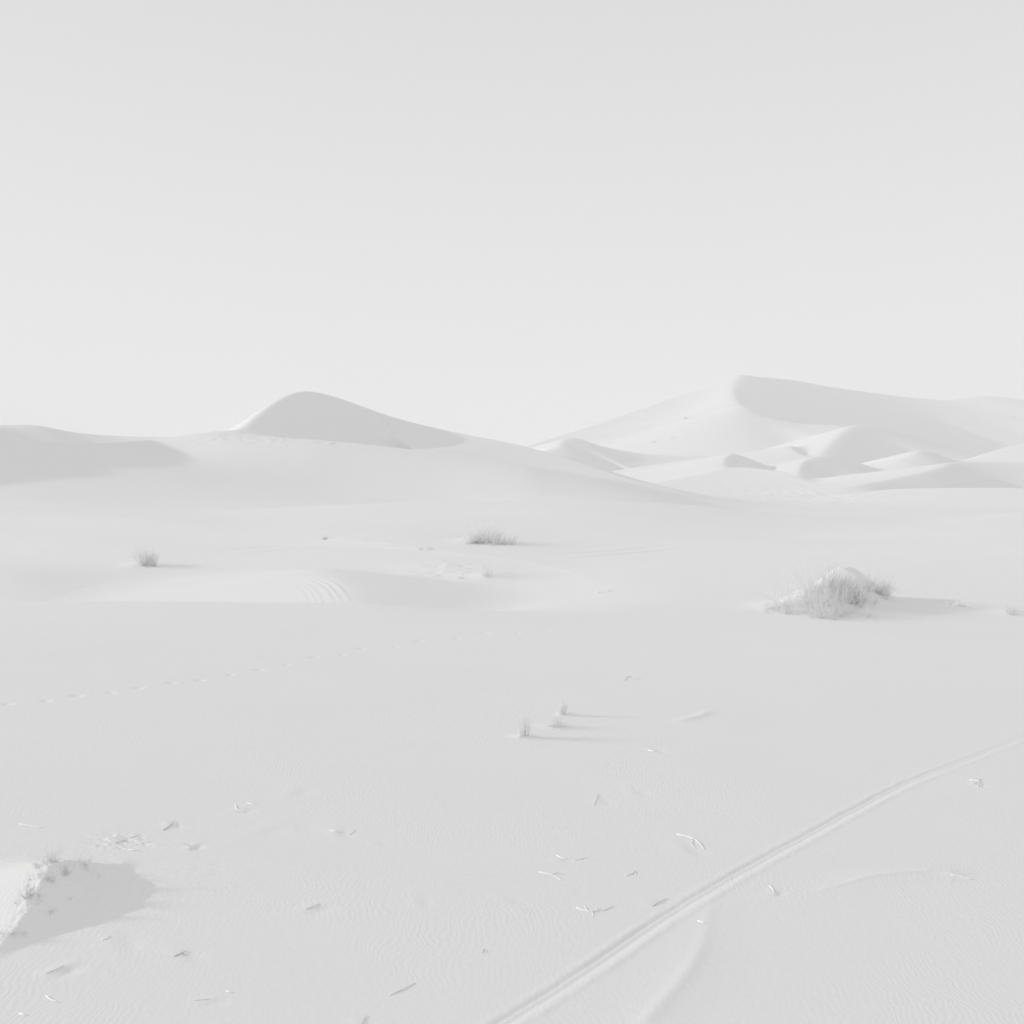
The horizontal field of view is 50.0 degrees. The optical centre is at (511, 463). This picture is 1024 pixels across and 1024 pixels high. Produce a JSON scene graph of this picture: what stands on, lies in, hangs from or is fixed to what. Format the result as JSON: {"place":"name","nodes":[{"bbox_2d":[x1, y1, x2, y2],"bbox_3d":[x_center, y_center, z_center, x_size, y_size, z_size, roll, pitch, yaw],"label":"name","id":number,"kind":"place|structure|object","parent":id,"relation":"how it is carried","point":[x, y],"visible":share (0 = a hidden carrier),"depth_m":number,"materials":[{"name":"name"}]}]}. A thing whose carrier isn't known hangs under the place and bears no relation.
{"place":"outdoors","nodes":[
{"label":"outdoors","id":0,"kind":"place"},
{"bbox_2d":[0,425,168,442],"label":"sand dune","id":1,"kind":"structure","parent":0,"point":[32,433],"depth_m":240.51,"materials":[{"name":"grey sand"}]},
{"bbox_2d":[171,391,734,499],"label":"sand dune","id":2,"kind":"structure","parent":0,"point":[310,415],"depth_m":222.90,"materials":[{"name":"grey sand"}]},
{"bbox_2d":[0,431,1023,1023],"bbox_3d":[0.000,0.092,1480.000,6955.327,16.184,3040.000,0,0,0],"label":"sand ground","id":3,"kind":"structure","parent":0,"point":[370,675],"depth_m":18.56,"materials":[{"name":"white sand"}]},
{"bbox_2d":[0,925,27,940],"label":"root mat","id":4,"kind":"object","parent":3,"relation":"on","point":[13,933],"visible":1,"depth_m":10.47,"materials":[{"name":"grey plant"}]},
{"bbox_2d":[11,883,54,913],"bbox_3d":[-4.773,4.348,11.004,0.456,0.367,0.277,0,0,0],"label":"root mat","id":5,"kind":"object","parent":3,"relation":"on","point":[28,894],"visible":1,"depth_m":11.02,"materials":[{"name":"grey plant"}]},
{"bbox_2d":[26,866,73,899],"bbox_3d":[-4.826,4.315,11.377,0.488,0.431,0.355,0,0,37],"label":"root mat","id":6,"kind":"object","parent":3,"relation":"on","point":[48,877],"visible":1,"depth_m":11.38,"materials":[{"name":"grey plant"}]},
{"bbox_2d":[30,843,74,876],"bbox_3d":[-4.927,4.237,11.757,0.500,0.353,0.339,0,0,0],"label":"root mat","id":7,"kind":"object","parent":3,"relation":"on","point":[52,862],"visible":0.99,"depth_m":11.77,"materials":[{"name":"grey plant"}]},
{"bbox_2d":[46,965,64,973],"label":"dry twig","id":8,"kind":"object","parent":3,"relation":"on","point":[56,969],"visible":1,"depth_m":9.95,"materials":[{"name":"white wood"}]},
{"bbox_2d":[72,853,99,877],"bbox_3d":[-4.708,4.416,12.056,0.362,0.289,0.398,0,0,-34],"label":"root mat","id":9,"kind":"object","parent":3,"relation":"on","point":[84,862],"visible":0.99,"depth_m":12.06,"materials":[{"name":"grey plant"}]},
{"bbox_2d":[130,541,161,566],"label":"desert shrub","id":10,"kind":"object","parent":3,"relation":"on","point":[146,561],"visible":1,"depth_m":61.23,"materials":[{"name":"grey plant"}]},
{"bbox_2d":[389,983,414,994],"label":"dry twig","id":11,"kind":"object","parent":3,"relation":"on","point":[401,989],"visible":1,"depth_m":9.90,"materials":[{"name":"white wood"}]},
{"bbox_2d":[459,566,492,578],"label":"stalk tuft","id":12,"kind":"object","parent":3,"relation":"on","point":[484,575],"visible":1,"depth_m":53.24,"materials":[{"name":"grey plant"}]},
{"bbox_2d":[463,517,518,545],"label":"desert shrub","id":13,"kind":"object","parent":3,"relation":"on","point":[478,538],"visible":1,"depth_m":68.36,"materials":[{"name":"white plant"}]},
{"bbox_2d":[507,693,538,737],"bbox_3d":[0.190,4.329,19.290,0.558,0.964,0.698,0,0,38],"label":"stalk tuft","id":14,"kind":"object","parent":3,"relation":"on","point":[521,729],"visible":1,"depth_m":19.24,"materials":[{"name":"white plant"}]},
{"bbox_2d":[539,871,564,880],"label":"dry twig","id":15,"kind":"object","parent":3,"relation":"on","point":[552,874],"visible":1,"depth_m":12.90,"materials":[{"name":"white wood"}]},
{"bbox_2d":[542,711,566,728],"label":"stalk tuft","id":16,"kind":"object","parent":3,"relation":"on","point":[554,723],"visible":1,"depth_m":20.11,"materials":[{"name":"white plant"}]},
{"bbox_2d":[555,689,566,714],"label":"stalk tuft","id":17,"kind":"object","parent":3,"relation":"on","point":[564,708],"visible":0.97,"depth_m":21.10,"materials":[{"name":"white plant"}]},
{"bbox_2d":[576,906,598,916],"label":"dry twig","id":18,"kind":"object","parent":3,"relation":"on","point":[587,910],"visible":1,"depth_m":11.90,"materials":[{"name":"grey wood"}]},
{"bbox_2d":[677,834,703,848],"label":"dry twig","id":19,"kind":"object","parent":3,"relation":"on","point":[692,839],"visible":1,"depth_m":14.39,"materials":[{"name":"white wood"}]},
{"bbox_2d":[755,576,840,613],"bbox_3d":[9.821,4.439,37.745,3.010,1.483,1.658,0,0,0],"label":"desert shrub","id":20,"kind":"object","parent":3,"relation":"on","point":[775,597],"visible":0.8,"depth_m":37.77,"materials":[{"name":"white plant"}]},
{"bbox_2d":[758,552,867,609],"bbox_3d":[10.253,4.070,38.123,3.545,1.966,2.534,0,0,40],"label":"desert shrub","id":21,"kind":"object","parent":3,"relation":"on","point":[817,593],"visible":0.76,"depth_m":38.12,"materials":[{"name":"grey plant"}]},
{"bbox_2d":[760,564,882,621],"bbox_3d":[10.552,4.177,37.079,3.634,2.138,3.214,0,0,-30],"label":"desert shrub","id":22,"kind":"object","parent":3,"relation":"on","point":[837,610],"visible":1,"depth_m":36.83,"materials":[{"name":"grey plant"}]},
{"bbox_2d":[792,553,864,591],"bbox_3d":[11.384,3.833,38.787,2.317,1.589,2.037,0,0,-23],"label":"desert shrub","id":23,"kind":"object","parent":3,"relation":"on","point":[842,579],"visible":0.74,"depth_m":38.71,"materials":[{"name":"white plant"}]},
{"bbox_2d":[830,571,877,607],"bbox_3d":[11.927,4.253,38.057,1.758,1.465,1.708,0,0,-15],"label":"desert shrub","id":24,"kind":"object","parent":3,"relation":"on","point":[854,590],"visible":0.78,"depth_m":38.01,"materials":[{"name":"grey plant"}]},
{"bbox_2d":[851,566,906,599],"bbox_3d":[13.060,4.080,39.083,1.561,1.502,1.472,0,0,-30],"label":"desert shrub","id":25,"kind":"object","parent":3,"relation":"on","point":[879,591],"visible":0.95,"depth_m":38.99,"materials":[{"name":"grey plant"}]},
{"bbox_2d":[943,592,973,606],"bbox_3d":[16.192,4.904,39.731,1.010,0.557,0.634,0,0,40],"label":"stalk tuft","id":26,"kind":"object","parent":3,"relation":"on","point":[962,604],"visible":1,"depth_m":39.76,"materials":[{"name":"grey plant"}]},
{"bbox_2d":[1004,605,1017,614],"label":"stalk tuft","id":27,"kind":"object","parent":3,"relation":"on","point":[1010,613],"visible":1,"depth_m":38.31,"materials":[{"name":"grey plant"}]},
{"bbox_2d":[0,0,1023,441],"label":"sky","id":28,"kind":"structure","parent":0,"point":[499,220],"materials":[{"name":"white"}]},
{"bbox_2d":[531,438,704,470],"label":"sand dune","id":29,"kind":"structure","parent":0,"point":[595,455],"depth_m":483.14,"materials":[{"name":"white sand"}]},
{"bbox_2d":[618,454,767,482],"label":"sand dune","id":30,"kind":"structure","parent":0,"point":[674,471],"depth_m":342.67,"materials":[{"name":"white sand"}]},
{"bbox_2d":[611,446,809,472],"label":"sand dune","id":31,"kind":"structure","parent":0,"point":[776,456],"depth_m":412.08,"materials":[{"name":"white sand"}]},
{"bbox_2d":[653,467,821,491],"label":"sand dune","id":32,"kind":"structure","parent":0,"point":[735,479],"depth_m":306.86,"materials":[{"name":"white sand"}]},
{"bbox_2d":[507,375,1023,456],"bbox_3d":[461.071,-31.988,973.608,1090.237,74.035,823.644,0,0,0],"label":"sand dune","id":33,"kind":"structure","parent":0,"point":[738,414],"depth_m":752.13,"materials":[{"name":"white sand"}]},
{"bbox_2d":[766,455,883,481],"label":"sand dune","id":34,"kind":"structure","parent":0,"point":[810,469],"depth_m":352.30,"materials":[{"name":"white sand"}]},
{"bbox_2d":[719,462,1023,495],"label":"sand dune","id":35,"kind":"structure","parent":0,"point":[979,475],"depth_m":305.09,"materials":[{"name":"white sand"}]},
{"bbox_2d":[767,425,977,470],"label":"sand dune","id":36,"kind":"structure","parent":0,"point":[880,448],"depth_m":435.41,"materials":[{"name":"white sand"}]},
{"bbox_2d":[807,488,1023,505],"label":"sand dune","id":37,"kind":"structure","parent":0,"point":[975,496],"depth_m":224.48,"materials":[{"name":"white sand"}]},
{"bbox_2d":[960,443,1023,461],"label":"sand dune","id":38,"kind":"structure","parent":0,"point":[1014,453],"depth_m":404.00,"materials":[{"name":"white sand"}]}
]}

